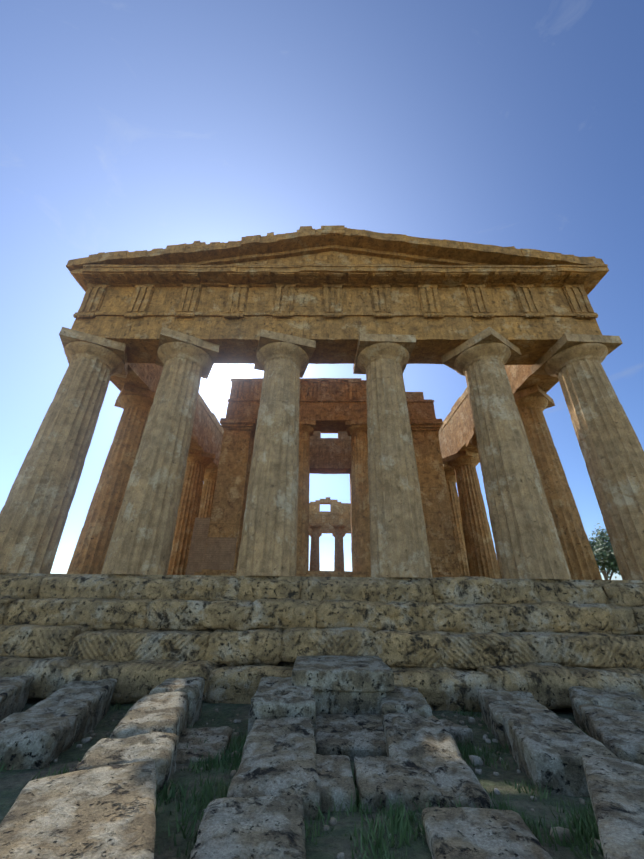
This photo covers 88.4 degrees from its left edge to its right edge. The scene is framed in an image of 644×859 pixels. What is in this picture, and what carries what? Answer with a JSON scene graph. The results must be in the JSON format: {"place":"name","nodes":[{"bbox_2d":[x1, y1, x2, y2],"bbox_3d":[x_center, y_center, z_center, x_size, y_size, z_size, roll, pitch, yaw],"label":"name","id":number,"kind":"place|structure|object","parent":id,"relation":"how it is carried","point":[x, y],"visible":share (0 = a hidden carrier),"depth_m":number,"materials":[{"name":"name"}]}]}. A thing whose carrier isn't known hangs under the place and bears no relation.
{"place":"outdoors","nodes":[
{"label":"outdoors","id":0,"kind":"place"},
{"bbox_2d":[26,699,572,711],"bbox_3d":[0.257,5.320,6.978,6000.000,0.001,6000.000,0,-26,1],"label":"ground","id":1,"kind":"structure","parent":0,"point":[34,701],"depth_m":5.49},
{"bbox_2d":[0,656,643,858],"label":"foundation blocks","id":2,"kind":"structure","parent":1,"relation":"on","point":[317,725],"depth_m":2.77,"materials":[{"name":"stone"}]},
{"bbox_2d":[0,573,643,711],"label":"stone steps","id":3,"kind":"structure","parent":1,"relation":"on","point":[446,643],"depth_m":6.18,"materials":[{"name":"stone"}]},
{"bbox_2d":[0,327,127,573],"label":"column","id":4,"kind":"structure","parent":3,"relation":"on","point":[36,509],"depth_m":8.83,"materials":[{"name":"stone"}]},
{"bbox_2d":[67,383,154,573],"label":"column","id":5,"kind":"structure","parent":3,"relation":"on","point":[135,403],"depth_m":11.46,"materials":[{"name":"stone"}]},
{"bbox_2d":[110,363,223,468],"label":"entablature","id":6,"kind":"structure","parent":5,"relation":"on","point":[208,430],"depth_m":17.98,"materials":[{"name":"stone"}]},
{"bbox_2d":[101,327,219,574],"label":"column","id":7,"kind":"structure","parent":3,"relation":"on","point":[141,542],"depth_m":8.65,"materials":[{"name":"stone"}]},
{"bbox_2d":[167,449,214,574],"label":"column","id":8,"kind":"structure","parent":3,"relation":"on","point":[198,463],"depth_m":17.50,"materials":[{"name":"stone"}]},
{"bbox_2d":[190,432,198,443],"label":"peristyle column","id":9,"kind":"structure","parent":3,"relation":"on","point":[194,438],"depth_m":16.68,"materials":[{"name":"stone"}]},
{"bbox_2d":[198,468,217,517],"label":"column","id":10,"kind":"structure","parent":3,"relation":"on","point":[208,489],"depth_m":21.06,"materials":[{"name":"stone"}]},
{"bbox_2d":[185,517,236,574],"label":"stone wall","id":11,"kind":"structure","parent":3,"relation":"on","point":[218,554],"depth_m":12.91,"materials":[{"name":"brown stone"}]},
{"bbox_2d":[236,329,315,575],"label":"column","id":12,"kind":"structure","parent":3,"relation":"on","point":[268,545],"depth_m":8.58,"materials":[{"name":"stone"}]},
{"bbox_2d":[309,532,321,570],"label":"column","id":13,"kind":"structure","parent":3,"relation":"on","point":[310,534],"depth_m":43.61,"materials":[{"name":"stone"}]},
{"bbox_2d":[194,378,463,577],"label":"cella walls","id":14,"kind":"structure","parent":3,"relation":"on","point":[330,405],"depth_m":14.98,"materials":[{"name":"stone"}]},
{"bbox_2d":[296,419,315,570],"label":"column","id":15,"kind":"structure","parent":14,"relation":"on","point":[306,429],"depth_m":14.00,"materials":[{"name":"stone"}]},
{"bbox_2d":[309,524,321,570],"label":"column","id":16,"kind":"structure","parent":14,"relation":"on","point":[314,559],"depth_m":38.68,"materials":[{"name":"stone"}]},
{"bbox_2d":[332,524,344,570],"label":"column","id":17,"kind":"structure","parent":14,"relation":"on","point":[339,557],"depth_m":38.68,"materials":[{"name":"stone"}]},
{"bbox_2d":[345,419,370,571],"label":"column","id":18,"kind":"structure","parent":14,"relation":"on","point":[357,433],"depth_m":13.95,"materials":[{"name":"stone"}]},
{"bbox_2d":[332,532,345,570],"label":"column","id":19,"kind":"structure","parent":3,"relation":"on","point":[333,533],"depth_m":43.92,"materials":[{"name":"stone"}]},
{"bbox_2d":[353,333,432,577],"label":"column","id":20,"kind":"structure","parent":3,"relation":"on","point":[398,543],"depth_m":8.55,"materials":[{"name":"stone"}]},
{"bbox_2d":[444,470,469,575],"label":"column","id":21,"kind":"structure","parent":3,"relation":"on","point":[456,518],"depth_m":20.07,"materials":[{"name":"stone"}]},
{"bbox_2d":[442,450,500,578],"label":"column","id":22,"kind":"structure","parent":3,"relation":"on","point":[481,554],"depth_m":17.19,"materials":[{"name":"stone"}]},
{"bbox_2d":[438,365,558,470],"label":"entablature","id":23,"kind":"structure","parent":22,"relation":"on","point":[457,425],"depth_m":17.54,"materials":[{"name":"stone"}]},
{"bbox_2d":[66,225,608,364],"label":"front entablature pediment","id":24,"kind":"structure","parent":23,"relation":"attached to","point":[334,291],"depth_m":10.88,"materials":[{"name":"stone"}]},
{"bbox_2d":[466,428,501,578],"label":"column","id":25,"kind":"structure","parent":3,"relation":"on","point":[471,440],"depth_m":15.83,"materials":[{"name":"stone"}]},
{"bbox_2d":[441,327,571,579],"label":"column","id":26,"kind":"structure","parent":3,"relation":"on","point":[527,542],"depth_m":8.55,"materials":[{"name":"stone"}]},
{"bbox_2d":[513,384,601,579],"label":"column","id":27,"kind":"structure","parent":3,"relation":"on","point":[534,402],"depth_m":11.26,"materials":[{"name":"stone"}]},
{"bbox_2d":[530,334,643,579],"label":"column","id":28,"kind":"structure","parent":3,"relation":"on","point":[611,448],"depth_m":8.97,"materials":[{"name":"stone"}]},
{"bbox_2d":[589,523,620,579],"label":"tree","id":29,"kind":"object","parent":1,"relation":"on","point":[602,553],"depth_m":48.24,"materials":[{"name":"green plant"}]},
{"bbox_2d":[0,700,603,858],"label":"ground terrain","id":30,"kind":"structure","parent":0,"point":[330,845],"depth_m":2.57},
{"bbox_2d":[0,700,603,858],"bbox_3d":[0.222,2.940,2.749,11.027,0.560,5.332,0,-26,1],"label":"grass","id":31,"kind":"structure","parent":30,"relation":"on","point":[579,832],"depth_m":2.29,"materials":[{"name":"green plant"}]},
{"bbox_2d":[54,708,602,858],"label":"gravel stones","id":32,"kind":"object","parent":30,"relation":"on","point":[472,758],"visible":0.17,"depth_m":3.16,"materials":[{"name":"grey stone"}]},
{"bbox_2d":[0,0,643,579],"label":"sky","id":33,"kind":"structure","parent":0,"point":[130,125],"materials":[{"name":"blue"}]},
{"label":"peristyle column","id":34,"kind":"object","parent":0,"visible":0},
{"bbox_2d":[309,497,350,533],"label":"rear entablature","id":35,"kind":"structure","parent":34,"relation":"on","point":[339,513],"depth_m":45.15,"materials":[{"name":"stone"}]}
]}

